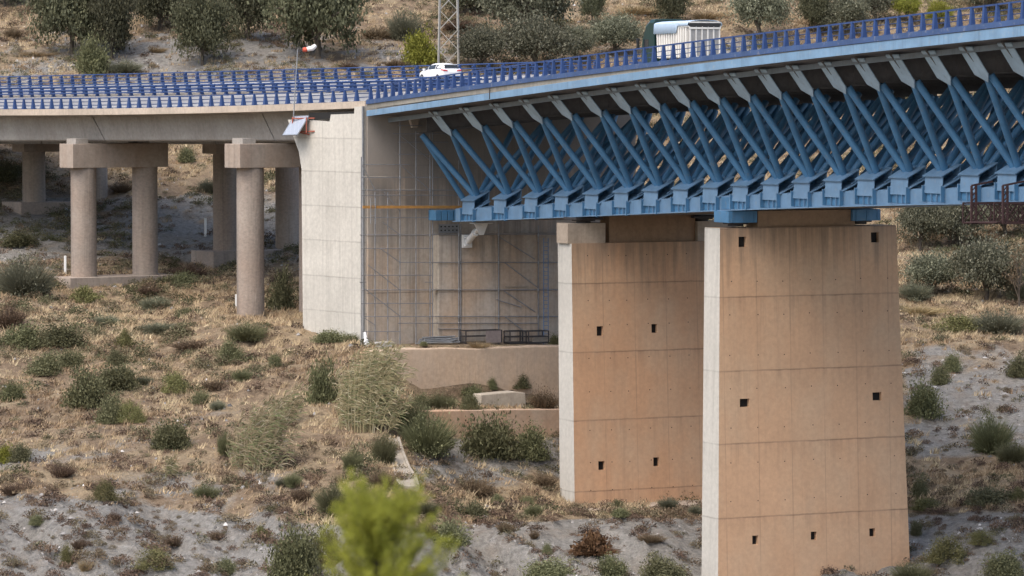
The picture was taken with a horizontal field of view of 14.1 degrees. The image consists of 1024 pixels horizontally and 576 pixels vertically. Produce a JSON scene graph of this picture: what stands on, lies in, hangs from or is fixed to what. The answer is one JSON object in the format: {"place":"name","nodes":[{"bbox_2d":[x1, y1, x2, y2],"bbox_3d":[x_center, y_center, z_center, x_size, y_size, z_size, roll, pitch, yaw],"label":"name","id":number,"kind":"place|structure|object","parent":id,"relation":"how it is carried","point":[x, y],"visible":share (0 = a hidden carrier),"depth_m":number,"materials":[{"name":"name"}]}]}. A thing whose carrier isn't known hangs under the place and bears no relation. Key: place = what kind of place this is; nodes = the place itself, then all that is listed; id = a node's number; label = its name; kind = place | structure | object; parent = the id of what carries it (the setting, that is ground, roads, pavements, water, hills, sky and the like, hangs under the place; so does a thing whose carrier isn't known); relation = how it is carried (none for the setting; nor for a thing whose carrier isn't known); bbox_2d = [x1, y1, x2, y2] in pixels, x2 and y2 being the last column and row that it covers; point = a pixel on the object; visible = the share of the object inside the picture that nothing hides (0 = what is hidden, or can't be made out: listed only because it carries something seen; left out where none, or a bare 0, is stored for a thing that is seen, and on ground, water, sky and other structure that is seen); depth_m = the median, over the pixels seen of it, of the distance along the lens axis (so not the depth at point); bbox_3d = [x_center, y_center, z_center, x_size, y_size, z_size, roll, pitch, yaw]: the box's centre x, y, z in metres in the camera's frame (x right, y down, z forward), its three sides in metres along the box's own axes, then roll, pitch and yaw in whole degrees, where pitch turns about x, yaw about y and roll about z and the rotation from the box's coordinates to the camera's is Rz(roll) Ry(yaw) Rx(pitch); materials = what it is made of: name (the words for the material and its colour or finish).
{"place":"outdoors","nodes":[
{"label":"outdoors","id":0,"kind":"place"},
{"bbox_2d":[0,0,1023,575],"bbox_3d":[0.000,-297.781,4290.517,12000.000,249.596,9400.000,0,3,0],"label":"hillside ground","id":1,"kind":"structure","parent":0,"point":[560,532],"depth_m":289.49,"materials":[{"name":"soil"}]},
{"bbox_2d":[0,156,21,181],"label":"round shrub","id":2,"kind":"object","parent":1,"relation":"on","point":[9,173],"visible":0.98,"depth_m":378.30,"materials":[{"name":"green plant"}]},
{"bbox_2d":[0,294,30,328],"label":"dry shrub","id":3,"kind":"object","parent":1,"relation":"on","point":[13,318],"visible":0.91,"depth_m":311.80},
{"bbox_2d":[0,375,31,401],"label":"round shrub","id":4,"kind":"object","parent":1,"relation":"on","point":[9,391],"visible":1,"depth_m":292.30,"materials":[{"name":"green plant"}]},
{"bbox_2d":[0,317,43,349],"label":"round shrub","id":5,"kind":"object","parent":1,"relation":"on","point":[23,335],"visible":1,"depth_m":305.90,"materials":[{"name":"green plant"}]},
{"bbox_2d":[0,224,43,247],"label":"round shrub","id":6,"kind":"object","parent":1,"relation":"on","point":[22,239],"visible":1,"depth_m":352.92,"materials":[{"name":"green plant"}]},
{"bbox_2d":[0,250,60,297],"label":"broom shrub","id":7,"kind":"object","parent":1,"relation":"on","point":[20,280],"visible":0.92,"depth_m":326.61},
{"bbox_2d":[21,347,64,375],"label":"leafy shrub","id":8,"kind":"object","parent":1,"relation":"on","point":[45,364],"visible":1,"depth_m":299.31,"materials":[{"name":"green plant"}]},
{"bbox_2d":[2,144,107,214],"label":"portal pier","id":9,"kind":"structure","parent":1,"relation":"on","point":[33,202],"depth_m":370.10,"materials":[{"name":"concrete"}]},
{"bbox_2d":[0,74,549,143],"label":"approach viaduct","id":10,"kind":"object","parent":9,"relation":"on","point":[146,94],"visible":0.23,"depth_m":346.50,"materials":[{"name":"grey concrete"}]},
{"bbox_2d":[0,75,491,94],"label":"guardrail","id":11,"kind":"object","parent":10,"relation":"on","point":[259,88],"visible":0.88,"depth_m":336.30,"materials":[{"name":"metal"}]},
{"bbox_2d":[0,60,602,85],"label":"guardrail","id":12,"kind":"object","parent":10,"relation":"on","point":[234,78],"visible":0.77,"depth_m":351.85,"materials":[{"name":"metal"}]},
{"bbox_2d":[419,63,460,78],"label":"hatchback car","id":13,"kind":"object","parent":10,"relation":"on","point":[435,69],"visible":0.69,"depth_m":319.58,"materials":[{"name":"white paint"}]},
{"bbox_2d":[28,316,92,346],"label":"round shrub","id":14,"kind":"object","parent":1,"relation":"on","point":[55,336],"visible":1,"depth_m":305.38,"materials":[{"name":"green plant"}]},
{"bbox_2d":[15,0,117,54],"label":"dark tree","id":15,"kind":"object","parent":1,"relation":"on","point":[56,15],"visible":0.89,"depth_m":419.48,"materials":[{"name":"green plant"}]},
{"bbox_2d":[60,283,106,303],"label":"mound shrub","id":16,"kind":"object","parent":1,"relation":"on","point":[84,294],"visible":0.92,"depth_m":328.75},
{"bbox_2d":[50,362,117,408],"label":"round shrub","id":17,"kind":"object","parent":1,"relation":"on","point":[87,392],"visible":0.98,"depth_m":289.78,"materials":[{"name":"green plant"}]},
{"bbox_2d":[68,28,114,73],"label":"round shrub","id":18,"kind":"object","parent":1,"relation":"on","point":[89,60],"visible":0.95,"depth_m":414.72,"materials":[{"name":"green plant"}]},
{"bbox_2d":[90,476,122,501],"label":"mound shrub","id":19,"kind":"object","parent":1,"relation":"on","point":[110,494],"visible":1,"depth_m":265.75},
{"bbox_2d":[78,0,144,58],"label":"dark tree","id":20,"kind":"object","parent":1,"relation":"on","point":[112,16],"visible":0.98,"depth_m":418.37,"materials":[{"name":"green plant"}]},
{"bbox_2d":[93,389,129,424],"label":"leafy shrub","id":21,"kind":"object","parent":1,"relation":"on","point":[109,410],"visible":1,"depth_m":285.01,"materials":[{"name":"green plant"}]},
{"bbox_2d":[56,138,176,289],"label":"portal pier","id":22,"kind":"structure","parent":1,"relation":"on","point":[83,159],"depth_m":336.17,"materials":[{"name":"concrete"}]},
{"bbox_2d":[90,354,147,391],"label":"round shrub","id":23,"kind":"object","parent":1,"relation":"on","point":[122,378],"visible":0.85,"depth_m":293.74,"materials":[{"name":"green plant"}]},
{"bbox_2d":[126,543,177,570],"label":"mound shrub","id":24,"kind":"object","parent":1,"relation":"on","point":[143,565],"visible":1,"depth_m":253.65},
{"bbox_2d":[130,0,186,31],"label":"dark tree","id":25,"kind":"object","parent":1,"relation":"on","point":[151,9],"visible":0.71,"depth_m":429.18,"materials":[{"name":"green plant"}]},
{"bbox_2d":[146,408,196,450],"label":"round shrub","id":26,"kind":"object","parent":1,"relation":"on","point":[174,434],"visible":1,"depth_m":278.16,"materials":[{"name":"green plant"}]},
{"bbox_2d":[157,368,189,393],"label":"mound shrub","id":27,"kind":"object","parent":1,"relation":"on","point":[179,385],"visible":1,"depth_m":292.58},
{"bbox_2d":[163,0,244,65],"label":"dark tree","id":28,"kind":"object","parent":1,"relation":"on","point":[201,23],"visible":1,"depth_m":415.69,"materials":[{"name":"green plant"}]},
{"bbox_2d":[191,144,298,267],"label":"portal pier","id":29,"kind":"structure","parent":1,"relation":"on","point":[224,250],"depth_m":347.47,"materials":[{"name":"concrete"}]},
{"bbox_2d":[217,0,276,41],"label":"dark tree","id":30,"kind":"object","parent":1,"relation":"on","point":[251,12],"visible":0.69,"depth_m":423.87,"materials":[{"name":"green plant"}]},
{"bbox_2d":[223,320,270,341],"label":"broom shrub","id":31,"kind":"object","parent":1,"relation":"on","point":[243,333],"visible":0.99,"depth_m":303.42,"materials":[{"name":"green plant"}]},
{"bbox_2d":[225,138,302,317],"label":"portal pier","id":32,"kind":"structure","parent":1,"relation":"on","point":[249,159],"depth_m":312.39,"materials":[{"name":"concrete"}]},
{"bbox_2d":[0,91,426,140],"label":"approach viaduct","id":33,"kind":"object","parent":32,"relation":"on","point":[259,121],"visible":0.73,"depth_m":327.14,"materials":[{"name":"concrete"}]},
{"bbox_2d":[0,89,368,108],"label":"guardrail","id":34,"kind":"object","parent":33,"relation":"on","point":[310,99],"visible":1,"depth_m":320.84,"materials":[{"name":"metal"}]},
{"bbox_2d":[0,78,481,97],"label":"guardrail","id":35,"kind":"object","parent":33,"relation":"on","point":[178,91],"visible":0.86,"depth_m":337.06,"materials":[{"name":"metal"}]},
{"bbox_2d":[225,394,311,473],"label":"cane clump","id":36,"kind":"object","parent":1,"relation":"on","point":[259,448],"visible":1,"depth_m":273.70,"materials":[{"name":"green plant"}]},
{"bbox_2d":[265,260,296,311],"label":"leafy shrub","id":37,"kind":"object","parent":1,"relation":"on","point":[280,297],"visible":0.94,"depth_m":318.74,"materials":[{"name":"green plant"}]},
{"bbox_2d":[266,381,312,424],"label":"cane clump","id":38,"kind":"object","parent":1,"relation":"on","point":[296,400],"visible":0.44,"depth_m":282.64,"materials":[{"name":"beige plant"}]},
{"bbox_2d":[256,506,335,575],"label":"round shrub","id":39,"kind":"object","parent":1,"relation":"on","point":[293,559],"visible":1,"depth_m":252.25,"materials":[{"name":"green plant"}]},
{"bbox_2d":[246,0,375,58],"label":"dark tree","id":40,"kind":"object","parent":1,"relation":"on","point":[310,17],"visible":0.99,"depth_m":416.86,"materials":[{"name":"green plant"}]},
{"bbox_2d":[303,345,339,404],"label":"round shrub","id":41,"kind":"object","parent":1,"relation":"on","point":[321,390],"visible":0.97,"depth_m":286.16,"materials":[{"name":"green plant"}]},
{"bbox_2d":[308,518,340,566],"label":"mound shrub","id":42,"kind":"object","parent":1,"relation":"on","point":[319,543],"visible":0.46,"depth_m":255.17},
{"bbox_2d":[311,476,350,514],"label":"broom shrub","id":43,"kind":"object","parent":1,"relation":"on","point":[324,503],"visible":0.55,"depth_m":262.74,"materials":[{"name":"green plant"}]},
{"bbox_2d":[322,340,418,433],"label":"cane clump","id":44,"kind":"object","parent":1,"relation":"on","point":[366,393],"visible":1,"depth_m":281.47,"materials":[{"name":"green plant"}]},
{"bbox_2d":[368,430,399,463],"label":"broom shrub","id":45,"kind":"object","parent":1,"relation":"on","point":[382,450],"visible":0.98,"depth_m":276.31,"materials":[{"name":"green plant"}]},
{"bbox_2d":[306,466,468,575],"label":"young pine","id":46,"kind":"object","parent":1,"relation":"on","point":[373,527],"visible":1,"depth_m":39.98,"materials":[{"name":"green plant"}]},
{"bbox_2d":[388,437,419,489],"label":"drain chute","id":47,"kind":"object","parent":1,"relation":"on","point":[401,457],"visible":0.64,"depth_m":275.64,"materials":[{"name":"concrete"}]},
{"bbox_2d":[385,2,425,41],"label":"broom shrub","id":48,"kind":"object","parent":1,"relation":"on","point":[399,25],"visible":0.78,"depth_m":428.84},
{"bbox_2d":[388,380,430,429],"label":"broom shrub","id":49,"kind":"object","parent":1,"relation":"on","point":[410,411],"visible":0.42,"depth_m":285.55,"materials":[{"name":"green plant"}]},
{"bbox_2d":[397,20,448,65],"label":"yellow shrub","id":50,"kind":"object","parent":1,"relation":"on","point":[417,50],"visible":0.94,"depth_m":417.43,"materials":[{"name":"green plant"}]},
{"bbox_2d":[395,399,461,457],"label":"broom shrub","id":51,"kind":"object","parent":1,"relation":"on","point":[435,441],"visible":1,"depth_m":281.65,"materials":[{"name":"green plant"}]},
{"bbox_2d":[437,0,459,65],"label":"lattice mast","id":52,"kind":"object","parent":1,"relation":"on","point":[440,27],"visible":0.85,"depth_m":414.49,"materials":[{"name":"grey metal"}]},
{"bbox_2d":[429,514,477,546],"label":"leafy shrub","id":53,"kind":"object","parent":1,"relation":"on","point":[451,528],"visible":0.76,"depth_m":257.90,"materials":[{"name":"green plant"}]},
{"bbox_2d":[360,122,557,344],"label":"scaffold","id":54,"kind":"object","parent":1,"relation":"on","point":[416,248],"visible":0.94,"depth_m":300.50,"materials":[{"name":"metal"}]},
{"bbox_2d":[288,106,635,344],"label":"abutment","id":55,"kind":"object","parent":1,"relation":"on","point":[335,148],"visible":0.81,"depth_m":302.54,"materials":[{"name":"beige concrete"}]},
{"bbox_2d":[282,115,314,135],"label":"solar panel","id":56,"kind":"object","parent":55,"relation":"attached to","point":[295,126],"visible":1,"depth_m":305.64,"materials":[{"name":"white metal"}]},
{"bbox_2d":[369,345,558,398],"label":"retaining wall","id":57,"kind":"structure","parent":1,"relation":"on","point":[507,366],"depth_m":297.76,"materials":[{"name":"concrete"}]},
{"bbox_2d":[440,19,512,71],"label":"olive tree","id":58,"kind":"object","parent":1,"relation":"on","point":[478,44],"visible":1,"depth_m":414.68,"materials":[{"name":"green plant"}]},
{"bbox_2d":[457,467,497,498],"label":"dry shrub","id":59,"kind":"object","parent":1,"relation":"on","point":[483,489],"visible":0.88,"depth_m":280.13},
{"bbox_2d":[459,329,501,343],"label":"metal cage","id":60,"kind":"object","parent":1,"relation":"on","point":[493,335],"visible":0.98,"depth_m":302.24,"materials":[{"name":"metal"}]},
{"bbox_2d":[414,408,558,435],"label":"wall","id":61,"kind":"structure","parent":1,"relation":"on","point":[549,417],"depth_m":290.52,"materials":[{"name":"concrete"}]},
{"bbox_2d":[455,399,534,461],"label":"round shrub","id":62,"kind":"object","parent":1,"relation":"on","point":[494,440],"visible":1,"depth_m":285.71,"materials":[{"name":"green plant"}]},
{"bbox_2d":[473,390,525,406],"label":"concrete block","id":63,"kind":"object","parent":1,"relation":"on","point":[511,398],"depth_m":293.38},
{"bbox_2d":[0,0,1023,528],"bbox_3d":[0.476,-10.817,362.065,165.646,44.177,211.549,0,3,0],"label":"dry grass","id":64,"kind":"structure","parent":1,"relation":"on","point":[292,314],"depth_m":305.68,"materials":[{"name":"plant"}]},
{"bbox_2d":[0,0,1023,575],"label":"scrub","id":65,"kind":"object","parent":1,"relation":"on","point":[294,376],"visible":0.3,"depth_m":294.05,"materials":[{"name":"plant"}]},
{"bbox_2d":[0,0,1023,575],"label":"olive scrub","id":66,"kind":"object","parent":1,"relation":"on","point":[170,332],"visible":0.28,"depth_m":330.45,"materials":[{"name":"plant"}]},
{"bbox_2d":[0,345,1023,575],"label":"dry scrub","id":67,"kind":"object","parent":1,"relation":"on","point":[668,512],"visible":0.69,"depth_m":270.15,"materials":[{"name":"plant"}]},
{"bbox_2d":[0,0,1023,575],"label":"loose stones","id":68,"kind":"object","parent":1,"relation":"on","point":[394,428],"visible":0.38,"depth_m":287.31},
{"bbox_2d":[469,0,592,28],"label":"olive tree","id":69,"kind":"object","parent":1,"relation":"on","point":[504,10],"visible":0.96,"depth_m":426.32,"materials":[{"name":"green plant"}]},
{"bbox_2d":[512,416,555,461],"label":"round shrub","id":70,"kind":"object","parent":1,"relation":"on","point":[535,446],"visible":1,"depth_m":287.33,"materials":[{"name":"green plant"}]},
{"bbox_2d":[491,9,586,69],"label":"olive tree","id":71,"kind":"object","parent":1,"relation":"on","point":[537,37],"visible":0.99,"depth_m":414.99,"materials":[{"name":"green plant"}]},
{"bbox_2d":[524,381,558,408],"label":"dry shrub","id":72,"kind":"object","parent":1,"relation":"on","point":[551,402],"visible":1,"depth_m":293.11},
{"bbox_2d":[517,553,581,575],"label":"leafy shrub","id":73,"kind":"object","parent":1,"relation":"on","point":[548,568],"visible":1,"depth_m":257.02,"materials":[{"name":"green plant"}]},
{"bbox_2d":[558,20,599,59],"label":"olive tree","id":74,"kind":"object","parent":1,"relation":"on","point":[587,42],"visible":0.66,"depth_m":419.64,"materials":[{"name":"green plant"}]},
{"bbox_2d":[576,0,609,21],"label":"dark tree","id":75,"kind":"object","parent":1,"relation":"on","point":[596,6],"visible":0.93,"depth_m":434.59,"materials":[{"name":"green plant"}]},
{"bbox_2d":[566,528,622,556],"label":"brush heap","id":76,"kind":"object","parent":1,"relation":"on","point":[589,543],"visible":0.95,"depth_m":262.81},
{"bbox_2d":[589,547,630,575],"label":"round shrub","id":77,"kind":"object","parent":1,"relation":"on","point":[611,567],"visible":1,"depth_m":258.56,"materials":[{"name":"green plant"}]},
{"bbox_2d":[584,8,648,55],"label":"olive tree","id":78,"kind":"object","parent":1,"relation":"on","point":[613,30],"visible":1,"depth_m":421.42,"materials":[{"name":"green plant"}]},
{"bbox_2d":[557,215,735,511],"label":"wall pier","id":79,"kind":"structure","parent":1,"relation":"on","point":[631,317],"depth_m":283.62,"materials":[{"name":"concrete"}]},
{"bbox_2d":[630,553,697,575],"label":"leafy shrub","id":80,"kind":"object","parent":1,"relation":"on","point":[659,566],"visible":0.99,"depth_m":262.38,"materials":[{"name":"green plant"}]},
{"bbox_2d":[649,0,697,20],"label":"dark tree","id":81,"kind":"object","parent":1,"relation":"on","point":[669,9],"visible":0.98,"depth_m":435.36,"materials":[{"name":"green plant"}]},
{"bbox_2d":[717,0,802,40],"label":"olive tree","id":82,"kind":"object","parent":1,"relation":"on","point":[757,11],"visible":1,"depth_m":427.13,"materials":[{"name":"green plant"}]},
{"bbox_2d":[702,209,909,575],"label":"wall pier","id":83,"kind":"structure","parent":1,"relation":"on","point":[804,466],"depth_m":265.20,"materials":[{"name":"concrete"}]},
{"bbox_2d":[366,18,1023,225],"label":"truss viaduct","id":84,"kind":"object","parent":83,"relation":"on","point":[785,94],"visible":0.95,"depth_m":260.35,"materials":[{"name":"metal"}]},
{"bbox_2d":[636,19,721,62],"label":"tipper lorry","id":85,"kind":"object","parent":84,"relation":"on","point":[657,32],"visible":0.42,"depth_m":290.86,"materials":[{"name":"white metal"}]},
{"bbox_2d":[367,0,1023,99],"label":"guardrail","id":86,"kind":"object","parent":84,"relation":"on","point":[887,29],"visible":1,"depth_m":254.24,"materials":[{"name":"metal"}]},
{"bbox_2d":[962,180,1023,223],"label":"inspection gantry","id":87,"kind":"object","parent":84,"relation":"hanging from","point":[973,207],"visible":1,"depth_m":232.45,"materials":[{"name":"red metal"}]},
{"bbox_2d":[791,0,831,32],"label":"dark tree","id":88,"kind":"object","parent":1,"relation":"on","point":[810,12],"visible":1,"depth_m":430.85,"materials":[{"name":"green plant"}]},
{"bbox_2d":[817,0,879,35],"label":"olive tree","id":89,"kind":"object","parent":1,"relation":"on","point":[841,11],"visible":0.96,"depth_m":430.40,"materials":[{"name":"green plant"}]},
{"bbox_2d":[889,0,925,21],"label":"yellow tree","id":90,"kind":"object","parent":1,"relation":"on","point":[907,8],"visible":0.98,"depth_m":435.30,"materials":[{"name":"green plant"}]},
{"bbox_2d":[886,560,936,575],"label":"broom shrub","id":91,"kind":"object","parent":1,"relation":"on","point":[911,571],"visible":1,"depth_m":263.13,"materials":[{"name":"green plant"}]},
{"bbox_2d":[899,277,942,301],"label":"broom shrub","id":92,"kind":"object","parent":1,"relation":"on","point":[919,293],"visible":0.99,"depth_m":335.55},
{"bbox_2d":[892,206,957,250],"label":"olive tree","id":93,"kind":"object","parent":1,"relation":"on","point":[916,220],"visible":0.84,"depth_m":353.86,"materials":[{"name":"green plant"}]},
{"bbox_2d":[904,368,953,419],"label":"round shrub","id":94,"kind":"object","parent":1,"relation":"on","point":[928,403],"visible":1,"depth_m":298.76,"materials":[{"name":"green plant"}]},
{"bbox_2d":[898,245,963,295],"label":"olive tree","id":95,"kind":"object","parent":1,"relation":"on","point":[924,267],"visible":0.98,"depth_m":337.51,"materials":[{"name":"green plant"}]},
{"bbox_2d":[918,532,968,564],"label":"mound shrub","id":96,"kind":"object","parent":1,"relation":"on","point":[941,550],"visible":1,"depth_m":266.37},
{"bbox_2d":[920,308,984,334],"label":"mound shrub","id":97,"kind":"object","parent":1,"relation":"on","point":[958,325],"visible":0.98,"depth_m":322.54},
{"bbox_2d":[931,205,997,246],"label":"olive tree","id":98,"kind":"object","parent":1,"relation":"on","point":[953,219],"visible":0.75,"depth_m":354.14,"materials":[{"name":"green plant"}]},
{"bbox_2d":[936,231,1023,300],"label":"olive tree","id":99,"kind":"object","parent":1,"relation":"on","point":[980,264],"visible":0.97,"depth_m":334.85,"materials":[{"name":"green plant"}]},
{"bbox_2d":[965,397,1018,454],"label":"broom shrub","id":100,"kind":"object","parent":1,"relation":"on","point":[986,441],"visible":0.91,"depth_m":290.84,"materials":[{"name":"green plant"}]},
{"bbox_2d":[961,483,1022,508],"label":"leafy shrub","id":101,"kind":"object","parent":1,"relation":"on","point":[990,496],"visible":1,"depth_m":275.78,"materials":[{"name":"green plant"}]},
{"bbox_2d":[967,303,1023,335],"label":"broom shrub","id":102,"kind":"object","parent":1,"relation":"on","point":[996,323],"visible":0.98,"depth_m":321.36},
{"bbox_2d":[976,546,1023,575],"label":"leafy shrub","id":103,"kind":"object","parent":1,"relation":"on","point":[1006,566],"visible":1,"depth_m":262.00,"materials":[{"name":"green plant"}]},
{"bbox_2d":[993,438,1023,463],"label":"broom shrub","id":104,"kind":"object","parent":1,"relation":"on","point":[1013,452],"visible":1,"depth_m":287.74,"materials":[{"name":"green plant"}]},
{"bbox_2d":[999,248,1023,306],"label":"bare tree","id":105,"kind":"object","parent":1,"relation":"on","point":[1018,281],"visible":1,"depth_m":333.30,"materials":[{"name":"grey plant"}]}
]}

